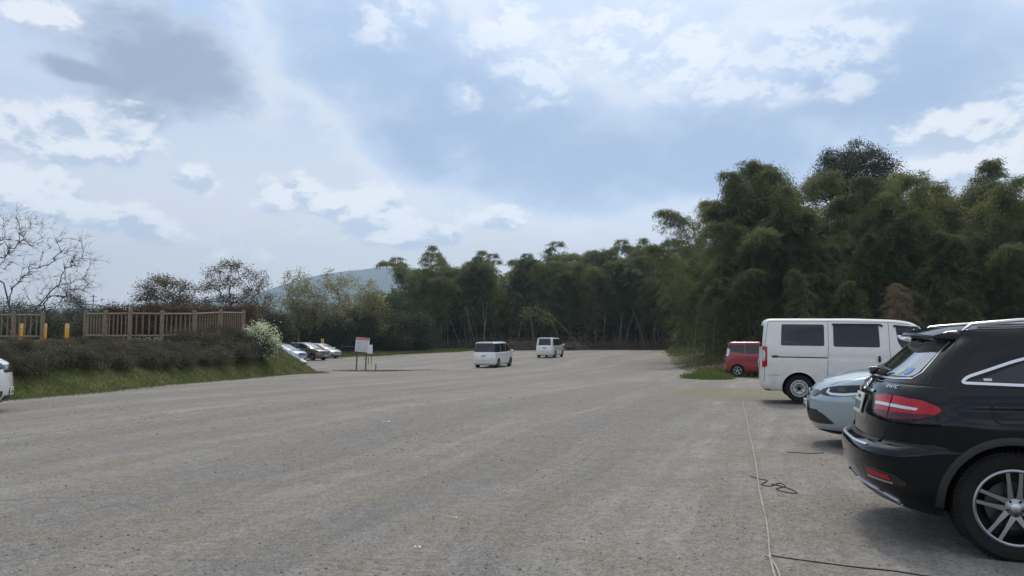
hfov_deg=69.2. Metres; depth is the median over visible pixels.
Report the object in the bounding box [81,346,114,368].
hedge shrub
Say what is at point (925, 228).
bamboo
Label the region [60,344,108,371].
hedge shrub
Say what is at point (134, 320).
hedge shrub
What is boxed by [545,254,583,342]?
bamboo
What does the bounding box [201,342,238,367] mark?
hedge shrub
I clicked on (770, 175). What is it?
bamboo
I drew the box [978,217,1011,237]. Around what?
bamboo
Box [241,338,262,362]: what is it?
hedge shrub
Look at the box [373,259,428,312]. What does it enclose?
bamboo
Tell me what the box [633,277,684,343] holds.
bamboo
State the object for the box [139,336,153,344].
hedge shrub
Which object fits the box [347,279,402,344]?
pale tree
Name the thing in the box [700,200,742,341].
bamboo
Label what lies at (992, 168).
bamboo
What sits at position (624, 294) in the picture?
bamboo
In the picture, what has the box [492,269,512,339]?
bamboo
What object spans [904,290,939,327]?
bamboo
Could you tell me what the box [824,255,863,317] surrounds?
bamboo
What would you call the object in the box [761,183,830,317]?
bamboo
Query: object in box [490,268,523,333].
bamboo
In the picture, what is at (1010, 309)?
bamboo
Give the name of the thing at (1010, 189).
bamboo
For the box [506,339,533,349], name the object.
brush pile
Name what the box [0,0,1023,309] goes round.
sky
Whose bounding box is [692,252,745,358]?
bamboo
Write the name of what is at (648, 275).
bamboo
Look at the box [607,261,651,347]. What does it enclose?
bamboo
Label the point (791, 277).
bamboo
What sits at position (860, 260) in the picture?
bamboo
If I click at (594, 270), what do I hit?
bamboo
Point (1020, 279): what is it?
bamboo
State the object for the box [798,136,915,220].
broadleaf tree
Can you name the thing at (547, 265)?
bamboo
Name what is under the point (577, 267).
bamboo
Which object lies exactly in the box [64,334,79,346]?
hedge shrub
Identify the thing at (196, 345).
hedge shrub
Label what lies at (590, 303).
bamboo
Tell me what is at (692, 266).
bamboo
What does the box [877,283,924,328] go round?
tree
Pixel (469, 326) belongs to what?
bamboo
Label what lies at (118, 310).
hedge shrub
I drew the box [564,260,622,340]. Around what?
bamboo
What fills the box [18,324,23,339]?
bollard
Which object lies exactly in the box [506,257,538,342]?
bamboo
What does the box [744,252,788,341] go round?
bamboo
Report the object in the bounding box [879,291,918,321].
bamboo
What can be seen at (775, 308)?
bamboo
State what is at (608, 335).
wood interior
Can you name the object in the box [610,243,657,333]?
bamboo
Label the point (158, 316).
hedge shrub
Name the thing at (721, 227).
bamboo
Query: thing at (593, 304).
bamboo
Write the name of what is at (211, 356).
hedge shrub
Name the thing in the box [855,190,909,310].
bamboo
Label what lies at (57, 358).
hedge shrub
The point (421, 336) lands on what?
evergreen tree
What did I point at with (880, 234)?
bamboo
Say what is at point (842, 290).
bamboo
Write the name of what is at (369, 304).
evergreen tree
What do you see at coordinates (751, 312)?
bamboo
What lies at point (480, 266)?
bamboo
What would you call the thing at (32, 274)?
bare tree
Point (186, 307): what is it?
hedge shrub
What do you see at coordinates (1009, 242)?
bamboo
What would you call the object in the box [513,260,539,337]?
bamboo
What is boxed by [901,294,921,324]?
bamboo
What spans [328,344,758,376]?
grass
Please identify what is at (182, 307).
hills
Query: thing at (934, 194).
bamboo
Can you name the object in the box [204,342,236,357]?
hedge shrub
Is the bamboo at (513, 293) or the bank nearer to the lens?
the bank
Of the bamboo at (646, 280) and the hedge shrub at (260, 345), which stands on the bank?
the hedge shrub at (260, 345)
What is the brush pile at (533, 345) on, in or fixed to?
on the ground at (364, 510)
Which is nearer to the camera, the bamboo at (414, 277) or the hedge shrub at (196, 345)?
the hedge shrub at (196, 345)
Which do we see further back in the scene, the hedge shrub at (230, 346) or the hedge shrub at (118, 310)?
the hedge shrub at (118, 310)
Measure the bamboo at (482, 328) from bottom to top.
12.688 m
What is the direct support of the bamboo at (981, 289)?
on the ground at (364, 510)
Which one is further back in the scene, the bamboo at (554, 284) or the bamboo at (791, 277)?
the bamboo at (554, 284)
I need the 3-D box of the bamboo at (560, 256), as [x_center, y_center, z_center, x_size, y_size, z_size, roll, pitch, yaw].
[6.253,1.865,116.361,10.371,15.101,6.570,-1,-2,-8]
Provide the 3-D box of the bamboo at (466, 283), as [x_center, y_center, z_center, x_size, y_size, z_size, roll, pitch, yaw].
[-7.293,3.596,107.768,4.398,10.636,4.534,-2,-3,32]
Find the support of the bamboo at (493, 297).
on the ground at (364, 510)
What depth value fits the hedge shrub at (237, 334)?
36.67 m
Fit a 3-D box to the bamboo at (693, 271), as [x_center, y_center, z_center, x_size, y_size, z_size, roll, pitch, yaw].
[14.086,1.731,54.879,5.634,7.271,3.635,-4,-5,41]
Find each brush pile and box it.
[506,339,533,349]
[525,338,536,349]
[563,340,587,350]
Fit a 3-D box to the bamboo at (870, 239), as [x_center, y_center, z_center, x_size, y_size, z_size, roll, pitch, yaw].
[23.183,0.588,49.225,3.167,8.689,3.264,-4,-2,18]
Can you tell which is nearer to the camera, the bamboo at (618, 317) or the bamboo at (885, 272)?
the bamboo at (885, 272)
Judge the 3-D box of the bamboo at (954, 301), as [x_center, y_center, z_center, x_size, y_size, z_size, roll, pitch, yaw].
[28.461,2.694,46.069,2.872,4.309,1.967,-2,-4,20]
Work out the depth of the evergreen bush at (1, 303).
72.43 m
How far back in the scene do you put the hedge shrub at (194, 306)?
41.35 m
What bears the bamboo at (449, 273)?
on the ground at (364, 510)
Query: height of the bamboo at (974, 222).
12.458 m
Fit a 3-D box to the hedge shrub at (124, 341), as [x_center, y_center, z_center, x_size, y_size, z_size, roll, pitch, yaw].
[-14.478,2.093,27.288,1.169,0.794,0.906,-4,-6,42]
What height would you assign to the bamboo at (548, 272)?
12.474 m
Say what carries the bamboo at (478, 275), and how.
on the ground at (364, 510)
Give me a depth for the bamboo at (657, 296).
110.21 m
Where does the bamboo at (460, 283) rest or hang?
on the ground at (364, 510)
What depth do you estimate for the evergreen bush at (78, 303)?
83.70 m
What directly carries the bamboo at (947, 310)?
on the ground at (364, 510)
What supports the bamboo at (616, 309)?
on the ground at (364, 510)
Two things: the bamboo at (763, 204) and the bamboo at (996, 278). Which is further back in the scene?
the bamboo at (763, 204)
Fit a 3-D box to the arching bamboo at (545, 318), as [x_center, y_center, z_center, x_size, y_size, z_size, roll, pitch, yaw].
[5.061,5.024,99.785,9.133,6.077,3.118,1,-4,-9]
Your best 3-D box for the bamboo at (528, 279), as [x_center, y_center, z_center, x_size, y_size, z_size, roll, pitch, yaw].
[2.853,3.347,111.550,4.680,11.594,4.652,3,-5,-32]
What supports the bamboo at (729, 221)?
on the ground at (364, 510)
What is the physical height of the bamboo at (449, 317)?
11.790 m
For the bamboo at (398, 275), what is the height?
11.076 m
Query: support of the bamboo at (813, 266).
on the ground at (364, 510)
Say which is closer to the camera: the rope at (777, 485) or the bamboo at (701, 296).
the rope at (777, 485)
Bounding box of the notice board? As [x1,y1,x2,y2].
[355,337,369,370]
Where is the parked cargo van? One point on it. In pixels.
(798, 357)
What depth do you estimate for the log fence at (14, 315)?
33.20 m
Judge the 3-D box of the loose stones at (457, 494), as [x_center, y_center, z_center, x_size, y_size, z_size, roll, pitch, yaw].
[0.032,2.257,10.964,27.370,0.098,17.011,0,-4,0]
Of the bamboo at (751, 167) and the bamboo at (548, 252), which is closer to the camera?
the bamboo at (751, 167)
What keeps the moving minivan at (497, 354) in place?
on the ground at (364, 510)
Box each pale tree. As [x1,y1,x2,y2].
[265,267,330,341]
[300,267,370,348]
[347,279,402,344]
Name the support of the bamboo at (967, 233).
on the ground at (364, 510)
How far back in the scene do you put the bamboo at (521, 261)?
112.16 m
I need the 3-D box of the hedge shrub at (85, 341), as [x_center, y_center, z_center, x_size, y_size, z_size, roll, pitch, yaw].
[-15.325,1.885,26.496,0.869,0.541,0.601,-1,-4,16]
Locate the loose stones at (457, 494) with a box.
[0,397,1014,575]
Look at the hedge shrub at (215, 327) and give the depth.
35.61 m
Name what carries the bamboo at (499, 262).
on the ground at (364, 510)
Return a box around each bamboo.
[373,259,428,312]
[390,256,417,309]
[392,271,429,331]
[400,272,442,336]
[411,244,443,323]
[412,269,457,302]
[416,268,451,346]
[419,278,440,337]
[420,251,452,343]
[426,275,476,342]
[431,273,459,344]
[433,259,452,341]
[433,267,490,344]
[434,272,459,341]
[434,294,455,348]
[439,265,466,342]
[445,268,477,341]
[449,276,475,341]
[450,261,482,328]
[454,268,489,329]
[454,294,473,333]
[455,301,483,336]
[456,280,479,342]
[460,275,511,335]
[461,271,499,330]
[462,250,491,344]
[465,261,505,340]
[466,275,499,335]
[468,253,500,339]
[471,291,492,341]
[475,300,502,341]
[482,259,505,326]
[485,272,515,337]
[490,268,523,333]
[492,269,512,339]
[498,276,525,332]
[500,293,521,340]
[504,252,534,338]
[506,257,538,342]
[507,291,538,340]
[508,259,570,341]
[508,281,536,335]
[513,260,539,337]
[518,266,567,345]
[518,304,577,342]
[519,271,546,339]
[525,260,559,321]
[527,257,552,322]
[527,263,560,336]
[529,241,567,332]
[535,252,579,341]
[538,302,567,336]
[539,254,576,332]
[540,290,562,337]
[542,267,567,335]
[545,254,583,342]
[547,262,577,333]
[552,262,587,341]
[553,251,580,257]
[555,269,605,336]
[556,253,614,339]
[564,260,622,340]
[572,247,619,338]
[573,269,604,344]
[579,249,600,259]
[581,265,617,348]
[584,261,604,343]
[586,291,608,347]
[588,272,624,335]
[592,258,631,347]
[594,258,628,341]
[598,280,643,342]
[601,259,652,344]
[602,281,632,346]
[602,286,632,336]
[603,237,632,327]
[606,296,637,346]
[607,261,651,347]
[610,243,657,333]
[612,266,645,341]
[618,244,658,346]
[620,278,652,346]
[622,257,663,346]
[623,237,651,323]
[623,255,685,341]
[625,255,652,341]
[631,285,655,340]
[632,260,664,334]
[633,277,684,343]
[637,250,660,346]
[638,283,657,337]
[641,243,708,363]
[641,269,673,346]
[646,292,673,345]
[652,208,717,350]
[653,289,674,337]
[654,238,691,331]
[657,277,690,346]
[658,269,687,312]
[669,257,744,359]
[670,264,724,360]
[672,245,699,265]
[675,198,735,361]
[675,240,708,331]
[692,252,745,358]
[696,198,794,261]
[698,295,736,361]
[699,218,782,340]
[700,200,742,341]
[700,216,732,352]
[706,182,752,278]
[706,216,783,349]
[712,282,761,341]
[714,168,782,341]
[721,210,828,339]
[722,267,768,341]
[723,226,788,333]
[733,159,771,315]
[737,249,797,341]
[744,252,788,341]
[747,196,793,261]
[749,280,779,334]
[751,167,828,316]
[752,167,846,320]
[758,160,801,247]
[759,260,834,317]
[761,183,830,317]
[766,259,795,316]
[769,200,840,317]
[770,272,831,317]
[771,204,826,311]
[777,268,823,317]
[786,247,838,317]
[795,247,825,314]
[803,227,860,317]
[805,288,826,317]
[812,216,872,315]
[817,191,869,282]
[821,190,870,237]
[823,197,919,317]
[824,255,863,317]
[824,280,856,318]
[825,218,926,312]
[828,211,921,315]
[834,239,921,318]
[842,232,884,316]
[844,173,933,321]
[848,288,874,318]
[850,295,888,319]
[851,224,911,317]
[854,209,930,318]
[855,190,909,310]
[860,265,915,318]
[871,171,917,244]
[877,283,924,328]
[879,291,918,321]
[882,169,982,321]
[893,239,939,325]
[901,227,996,328]
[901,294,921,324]
[903,219,972,324]
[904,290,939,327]
[905,190,938,234]
[908,202,931,221]
[909,179,1003,323]
[909,251,966,324]
[910,234,968,328]
[914,194,987,324]
[922,229,980,322]
[928,185,954,200]
[929,297,963,324]
[935,199,1006,287]
[944,238,999,323]
[945,297,987,322]
[946,274,989,322]
[951,235,1023,321]
[954,156,1015,226]
[955,174,1023,320]
[963,232,1023,318]
[967,221,1023,319]
[973,241,1023,319]
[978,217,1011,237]
[982,193,1023,276]
[986,305,1022,320]
[999,262,1023,316]
[999,280,1023,319]
[1002,239,1023,315]
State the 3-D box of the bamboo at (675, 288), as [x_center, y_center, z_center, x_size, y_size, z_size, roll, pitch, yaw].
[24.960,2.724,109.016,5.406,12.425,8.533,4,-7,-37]
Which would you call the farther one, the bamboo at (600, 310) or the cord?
the bamboo at (600, 310)
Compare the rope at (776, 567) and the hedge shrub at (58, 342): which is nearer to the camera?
the rope at (776, 567)
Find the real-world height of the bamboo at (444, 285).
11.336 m
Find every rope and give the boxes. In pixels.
[742,400,775,575]
[751,476,797,493]
[767,555,780,575]
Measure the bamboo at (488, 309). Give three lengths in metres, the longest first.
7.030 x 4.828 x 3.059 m
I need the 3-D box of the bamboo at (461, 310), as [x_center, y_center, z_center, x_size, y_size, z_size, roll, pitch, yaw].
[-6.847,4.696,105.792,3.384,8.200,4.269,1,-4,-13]
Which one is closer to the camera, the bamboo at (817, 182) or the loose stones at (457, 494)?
the loose stones at (457, 494)
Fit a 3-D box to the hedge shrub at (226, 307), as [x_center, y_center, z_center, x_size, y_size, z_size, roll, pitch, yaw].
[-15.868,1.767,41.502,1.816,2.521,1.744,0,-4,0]
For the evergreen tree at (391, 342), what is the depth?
88.47 m
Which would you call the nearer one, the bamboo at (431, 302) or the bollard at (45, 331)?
the bollard at (45, 331)
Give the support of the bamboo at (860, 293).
on the ground at (364, 510)
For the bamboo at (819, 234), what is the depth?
54.08 m
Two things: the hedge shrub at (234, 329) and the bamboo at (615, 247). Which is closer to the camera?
the hedge shrub at (234, 329)
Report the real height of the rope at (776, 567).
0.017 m
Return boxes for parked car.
[277,344,306,359]
[286,352,308,364]
[290,342,328,359]
[314,343,340,357]
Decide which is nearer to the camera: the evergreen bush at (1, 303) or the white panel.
the white panel
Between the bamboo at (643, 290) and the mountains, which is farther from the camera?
the mountains
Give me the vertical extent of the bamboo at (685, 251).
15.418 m
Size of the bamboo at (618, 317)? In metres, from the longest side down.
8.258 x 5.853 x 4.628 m
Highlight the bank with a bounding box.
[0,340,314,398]
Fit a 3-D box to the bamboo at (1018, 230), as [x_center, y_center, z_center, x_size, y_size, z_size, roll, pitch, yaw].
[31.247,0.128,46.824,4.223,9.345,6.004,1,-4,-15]
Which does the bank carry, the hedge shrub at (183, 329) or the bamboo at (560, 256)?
the hedge shrub at (183, 329)
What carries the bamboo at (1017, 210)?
on the ground at (364, 510)
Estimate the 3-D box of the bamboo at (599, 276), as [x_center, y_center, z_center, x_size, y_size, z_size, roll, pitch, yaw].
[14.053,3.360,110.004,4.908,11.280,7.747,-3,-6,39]
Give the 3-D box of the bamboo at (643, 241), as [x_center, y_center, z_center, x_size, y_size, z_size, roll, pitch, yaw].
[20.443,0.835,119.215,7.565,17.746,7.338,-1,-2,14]
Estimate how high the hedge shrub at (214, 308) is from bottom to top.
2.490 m
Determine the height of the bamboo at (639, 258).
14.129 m
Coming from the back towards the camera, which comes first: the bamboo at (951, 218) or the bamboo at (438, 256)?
the bamboo at (438, 256)
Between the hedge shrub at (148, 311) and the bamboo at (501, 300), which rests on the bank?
the hedge shrub at (148, 311)
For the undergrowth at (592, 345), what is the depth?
102.42 m
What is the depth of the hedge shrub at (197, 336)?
33.31 m
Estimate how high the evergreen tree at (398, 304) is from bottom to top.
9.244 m
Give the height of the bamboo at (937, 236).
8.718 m
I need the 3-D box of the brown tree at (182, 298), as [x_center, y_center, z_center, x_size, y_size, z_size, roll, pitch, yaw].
[-29.059,2.082,62.078,5.789,7.506,3.221,0,-4,0]
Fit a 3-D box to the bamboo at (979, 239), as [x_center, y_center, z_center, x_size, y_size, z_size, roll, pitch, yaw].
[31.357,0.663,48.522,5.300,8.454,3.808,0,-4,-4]
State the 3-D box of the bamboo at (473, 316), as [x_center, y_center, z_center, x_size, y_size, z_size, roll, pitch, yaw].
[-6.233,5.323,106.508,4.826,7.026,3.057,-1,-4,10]
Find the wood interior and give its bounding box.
[379,211,985,355]
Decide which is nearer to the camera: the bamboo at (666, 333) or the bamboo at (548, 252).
the bamboo at (666, 333)
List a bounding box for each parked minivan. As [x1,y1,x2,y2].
[0,358,13,401]
[724,342,758,376]
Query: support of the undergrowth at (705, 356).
on the ground at (364, 510)
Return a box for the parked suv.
[841,318,1023,562]
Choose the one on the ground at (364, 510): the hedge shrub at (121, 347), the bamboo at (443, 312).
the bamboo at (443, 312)
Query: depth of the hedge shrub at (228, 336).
35.45 m
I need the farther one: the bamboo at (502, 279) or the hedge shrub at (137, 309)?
the bamboo at (502, 279)
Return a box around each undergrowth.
[389,324,700,349]
[680,311,986,365]
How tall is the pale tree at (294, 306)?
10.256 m
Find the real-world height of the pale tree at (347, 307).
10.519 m
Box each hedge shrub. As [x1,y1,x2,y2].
[0,338,14,353]
[0,343,38,374]
[3,335,22,344]
[5,336,38,353]
[12,345,54,380]
[20,335,39,343]
[21,338,54,353]
[29,339,68,371]
[37,335,78,351]
[49,341,85,369]
[53,336,80,350]
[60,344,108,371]
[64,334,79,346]
[76,334,91,344]
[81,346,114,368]
[90,336,107,342]
[94,299,125,340]
[98,335,113,341]
[106,348,139,371]
[107,298,132,340]
[109,335,131,351]
[109,339,140,361]
[115,299,142,339]
[131,298,154,339]
[136,351,164,370]
[138,299,168,340]
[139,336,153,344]
[141,345,170,365]
[147,297,173,338]
[155,346,185,370]
[157,300,184,336]
[161,332,183,343]
[167,321,205,339]
[168,344,201,365]
[171,348,197,371]
[172,299,194,327]
[172,326,194,343]
[174,326,220,348]
[181,301,204,327]
[181,337,201,351]
[186,344,212,366]
[188,320,226,342]
[190,300,217,328]
[195,328,229,348]
[200,347,218,365]
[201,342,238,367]
[203,302,231,327]
[204,325,241,344]
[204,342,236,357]
[214,300,236,325]
[214,321,249,345]
[214,337,242,363]
[223,301,250,329]
[223,321,244,337]
[230,340,258,363]
[233,327,260,346]
[238,298,263,335]
[241,334,274,359]
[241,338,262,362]
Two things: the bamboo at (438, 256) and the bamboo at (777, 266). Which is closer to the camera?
the bamboo at (777, 266)
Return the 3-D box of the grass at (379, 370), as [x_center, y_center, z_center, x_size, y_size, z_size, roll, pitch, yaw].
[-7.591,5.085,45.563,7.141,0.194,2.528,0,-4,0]
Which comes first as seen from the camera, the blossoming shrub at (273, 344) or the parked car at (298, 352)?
the blossoming shrub at (273, 344)
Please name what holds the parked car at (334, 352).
on the ground at (364, 510)
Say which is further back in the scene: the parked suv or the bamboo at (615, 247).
the bamboo at (615, 247)
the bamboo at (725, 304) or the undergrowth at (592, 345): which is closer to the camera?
the bamboo at (725, 304)
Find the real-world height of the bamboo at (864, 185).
13.387 m
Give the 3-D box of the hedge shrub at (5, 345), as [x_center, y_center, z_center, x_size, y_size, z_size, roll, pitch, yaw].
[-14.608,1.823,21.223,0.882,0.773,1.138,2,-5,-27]
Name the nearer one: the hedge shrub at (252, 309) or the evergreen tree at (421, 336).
the hedge shrub at (252, 309)
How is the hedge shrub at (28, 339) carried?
on the bank
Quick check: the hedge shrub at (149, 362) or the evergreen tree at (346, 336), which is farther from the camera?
the evergreen tree at (346, 336)
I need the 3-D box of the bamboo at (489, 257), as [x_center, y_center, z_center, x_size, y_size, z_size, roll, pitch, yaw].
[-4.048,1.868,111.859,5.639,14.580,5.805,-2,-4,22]
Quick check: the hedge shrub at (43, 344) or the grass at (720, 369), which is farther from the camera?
the grass at (720, 369)
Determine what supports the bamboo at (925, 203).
on the ground at (364, 510)
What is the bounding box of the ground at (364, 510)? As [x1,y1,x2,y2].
[0,342,1023,575]
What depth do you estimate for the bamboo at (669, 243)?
107.36 m
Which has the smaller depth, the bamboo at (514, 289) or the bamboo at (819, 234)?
the bamboo at (819, 234)
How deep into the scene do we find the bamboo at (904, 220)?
48.69 m
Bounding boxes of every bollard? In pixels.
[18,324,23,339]
[44,324,46,338]
[65,324,68,338]
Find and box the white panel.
[367,345,372,363]
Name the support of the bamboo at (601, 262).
on the ground at (364, 510)
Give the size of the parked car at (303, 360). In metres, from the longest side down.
3.724 x 2.060 x 1.800 m
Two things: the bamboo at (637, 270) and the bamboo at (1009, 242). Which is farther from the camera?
the bamboo at (637, 270)
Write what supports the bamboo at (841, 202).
on the ground at (364, 510)
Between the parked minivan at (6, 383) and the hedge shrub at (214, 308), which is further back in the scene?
the hedge shrub at (214, 308)
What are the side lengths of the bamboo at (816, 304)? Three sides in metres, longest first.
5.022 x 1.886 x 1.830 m
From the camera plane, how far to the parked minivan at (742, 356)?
36.97 m
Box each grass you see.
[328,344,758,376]
[333,369,445,370]
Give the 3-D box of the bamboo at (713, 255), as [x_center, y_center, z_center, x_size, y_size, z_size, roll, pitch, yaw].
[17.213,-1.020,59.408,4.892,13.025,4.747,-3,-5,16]
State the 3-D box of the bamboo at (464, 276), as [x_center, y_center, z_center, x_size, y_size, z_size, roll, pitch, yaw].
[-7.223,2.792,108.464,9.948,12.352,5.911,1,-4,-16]
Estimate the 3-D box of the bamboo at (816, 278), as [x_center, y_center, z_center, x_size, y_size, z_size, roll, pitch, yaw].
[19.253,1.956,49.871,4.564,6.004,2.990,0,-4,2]
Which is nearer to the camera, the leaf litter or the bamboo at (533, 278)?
the leaf litter
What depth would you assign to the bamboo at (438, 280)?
105.72 m
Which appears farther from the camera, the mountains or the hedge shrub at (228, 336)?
the mountains
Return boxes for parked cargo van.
[754,318,920,401]
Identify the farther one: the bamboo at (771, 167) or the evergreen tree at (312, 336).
the evergreen tree at (312, 336)
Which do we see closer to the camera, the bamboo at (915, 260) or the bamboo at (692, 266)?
the bamboo at (915, 260)
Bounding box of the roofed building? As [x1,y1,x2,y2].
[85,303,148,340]
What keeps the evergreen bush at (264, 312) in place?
on the ground at (364, 510)
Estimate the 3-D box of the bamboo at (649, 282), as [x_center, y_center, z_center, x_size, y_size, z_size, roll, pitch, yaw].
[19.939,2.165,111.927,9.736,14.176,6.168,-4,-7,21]
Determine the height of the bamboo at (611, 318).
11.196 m
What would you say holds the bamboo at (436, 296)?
on the ground at (364, 510)
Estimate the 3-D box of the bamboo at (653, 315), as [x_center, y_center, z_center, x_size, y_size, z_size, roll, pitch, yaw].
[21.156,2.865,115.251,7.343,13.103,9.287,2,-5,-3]
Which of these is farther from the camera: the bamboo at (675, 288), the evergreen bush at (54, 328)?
the bamboo at (675, 288)
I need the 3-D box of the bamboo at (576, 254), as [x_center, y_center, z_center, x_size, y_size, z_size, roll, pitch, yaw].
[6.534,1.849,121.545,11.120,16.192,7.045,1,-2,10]
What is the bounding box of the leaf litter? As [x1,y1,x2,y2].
[675,348,723,371]
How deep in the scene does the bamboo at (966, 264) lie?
46.88 m
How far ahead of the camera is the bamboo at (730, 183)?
55.10 m
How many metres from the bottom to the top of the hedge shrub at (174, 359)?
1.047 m
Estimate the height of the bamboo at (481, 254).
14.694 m
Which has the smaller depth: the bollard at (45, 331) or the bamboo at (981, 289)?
the bollard at (45, 331)
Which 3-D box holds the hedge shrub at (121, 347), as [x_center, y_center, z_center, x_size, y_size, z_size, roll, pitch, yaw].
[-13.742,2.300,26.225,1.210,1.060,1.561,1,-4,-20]
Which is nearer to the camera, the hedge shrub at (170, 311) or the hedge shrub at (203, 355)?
the hedge shrub at (203, 355)
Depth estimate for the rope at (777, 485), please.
7.54 m
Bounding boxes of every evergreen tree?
[285,309,341,349]
[313,307,386,351]
[344,291,397,346]
[353,300,419,351]
[380,287,427,348]
[391,308,439,350]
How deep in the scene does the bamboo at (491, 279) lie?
107.96 m
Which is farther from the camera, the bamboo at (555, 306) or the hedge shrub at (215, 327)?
the bamboo at (555, 306)
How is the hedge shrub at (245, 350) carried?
on the bank
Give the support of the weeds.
on the ground at (364, 510)
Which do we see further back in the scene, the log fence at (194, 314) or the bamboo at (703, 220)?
the bamboo at (703, 220)
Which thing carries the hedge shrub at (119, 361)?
on the bank
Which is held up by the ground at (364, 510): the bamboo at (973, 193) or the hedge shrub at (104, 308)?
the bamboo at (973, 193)
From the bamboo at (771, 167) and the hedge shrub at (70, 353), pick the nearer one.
the hedge shrub at (70, 353)
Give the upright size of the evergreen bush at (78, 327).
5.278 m
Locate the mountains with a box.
[6,267,598,329]
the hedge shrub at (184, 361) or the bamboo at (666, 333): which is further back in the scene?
the bamboo at (666, 333)
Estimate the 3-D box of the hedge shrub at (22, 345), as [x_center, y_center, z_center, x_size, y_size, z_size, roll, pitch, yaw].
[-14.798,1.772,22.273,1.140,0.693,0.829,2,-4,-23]
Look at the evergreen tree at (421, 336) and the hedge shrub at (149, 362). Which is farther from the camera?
the evergreen tree at (421, 336)
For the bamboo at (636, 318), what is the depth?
113.57 m
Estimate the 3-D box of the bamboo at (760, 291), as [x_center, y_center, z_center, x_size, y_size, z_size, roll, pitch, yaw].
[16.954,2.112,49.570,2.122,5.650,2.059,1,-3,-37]
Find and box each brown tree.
[127,268,197,315]
[186,256,279,316]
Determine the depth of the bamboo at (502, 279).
109.00 m
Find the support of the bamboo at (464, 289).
on the ground at (364, 510)
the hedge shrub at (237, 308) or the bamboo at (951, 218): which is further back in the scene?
the bamboo at (951, 218)
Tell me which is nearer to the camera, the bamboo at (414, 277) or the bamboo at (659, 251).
the bamboo at (659, 251)
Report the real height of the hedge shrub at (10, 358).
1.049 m
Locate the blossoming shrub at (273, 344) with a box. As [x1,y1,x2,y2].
[237,319,283,361]
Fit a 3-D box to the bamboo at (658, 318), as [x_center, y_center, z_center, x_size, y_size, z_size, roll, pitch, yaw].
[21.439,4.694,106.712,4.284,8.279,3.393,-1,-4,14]
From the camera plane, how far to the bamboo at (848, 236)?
51.57 m
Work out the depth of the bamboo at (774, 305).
51.68 m
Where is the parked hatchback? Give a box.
[804,362,885,434]
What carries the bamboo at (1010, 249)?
on the ground at (364, 510)
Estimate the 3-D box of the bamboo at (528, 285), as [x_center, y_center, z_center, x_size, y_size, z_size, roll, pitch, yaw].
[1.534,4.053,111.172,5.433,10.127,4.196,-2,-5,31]
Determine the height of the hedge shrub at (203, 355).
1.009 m
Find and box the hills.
[5,305,463,341]
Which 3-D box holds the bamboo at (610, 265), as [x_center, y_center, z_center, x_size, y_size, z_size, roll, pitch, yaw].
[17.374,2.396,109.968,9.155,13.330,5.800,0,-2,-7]
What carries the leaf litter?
on the ground at (364, 510)
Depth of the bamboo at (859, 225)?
51.43 m
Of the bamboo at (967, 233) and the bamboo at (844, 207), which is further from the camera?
the bamboo at (844, 207)
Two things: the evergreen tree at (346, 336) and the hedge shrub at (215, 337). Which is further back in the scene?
the evergreen tree at (346, 336)
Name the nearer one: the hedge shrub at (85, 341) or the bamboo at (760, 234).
the hedge shrub at (85, 341)
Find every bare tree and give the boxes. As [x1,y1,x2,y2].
[0,202,109,338]
[14,265,103,335]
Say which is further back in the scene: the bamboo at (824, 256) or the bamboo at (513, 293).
the bamboo at (513, 293)
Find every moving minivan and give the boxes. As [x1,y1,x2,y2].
[473,342,512,367]
[536,337,564,357]
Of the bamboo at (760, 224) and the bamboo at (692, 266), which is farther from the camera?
the bamboo at (692, 266)
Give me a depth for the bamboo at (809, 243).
52.45 m
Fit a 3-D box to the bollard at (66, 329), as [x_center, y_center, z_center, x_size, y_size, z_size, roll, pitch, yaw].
[-21.256,2.178,35.435,0.186,0.953,0.186,0,-4,0]
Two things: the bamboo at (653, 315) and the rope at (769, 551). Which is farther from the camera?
the bamboo at (653, 315)
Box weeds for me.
[677,370,736,379]
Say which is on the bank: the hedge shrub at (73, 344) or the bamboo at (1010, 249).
the hedge shrub at (73, 344)
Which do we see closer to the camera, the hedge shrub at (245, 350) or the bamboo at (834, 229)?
the hedge shrub at (245, 350)
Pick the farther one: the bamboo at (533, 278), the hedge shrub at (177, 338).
the bamboo at (533, 278)
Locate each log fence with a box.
[0,311,44,340]
[83,309,244,342]
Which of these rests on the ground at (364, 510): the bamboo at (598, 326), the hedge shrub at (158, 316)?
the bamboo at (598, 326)
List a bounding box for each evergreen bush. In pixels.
[0,294,57,339]
[0,296,8,333]
[8,300,73,339]
[48,290,94,333]
[61,300,126,339]
[243,298,280,325]
[251,307,300,347]
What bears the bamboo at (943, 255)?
on the ground at (364, 510)
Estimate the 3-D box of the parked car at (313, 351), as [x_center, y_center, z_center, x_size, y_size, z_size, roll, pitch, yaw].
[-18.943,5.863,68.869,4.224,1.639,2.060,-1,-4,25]
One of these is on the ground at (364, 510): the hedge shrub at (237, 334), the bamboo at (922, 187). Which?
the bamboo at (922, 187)
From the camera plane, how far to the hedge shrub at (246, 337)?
37.17 m
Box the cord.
[771,555,927,575]
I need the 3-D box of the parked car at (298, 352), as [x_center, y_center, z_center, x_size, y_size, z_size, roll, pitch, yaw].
[-19.482,5.549,63.380,4.226,1.600,2.060,-2,-4,25]

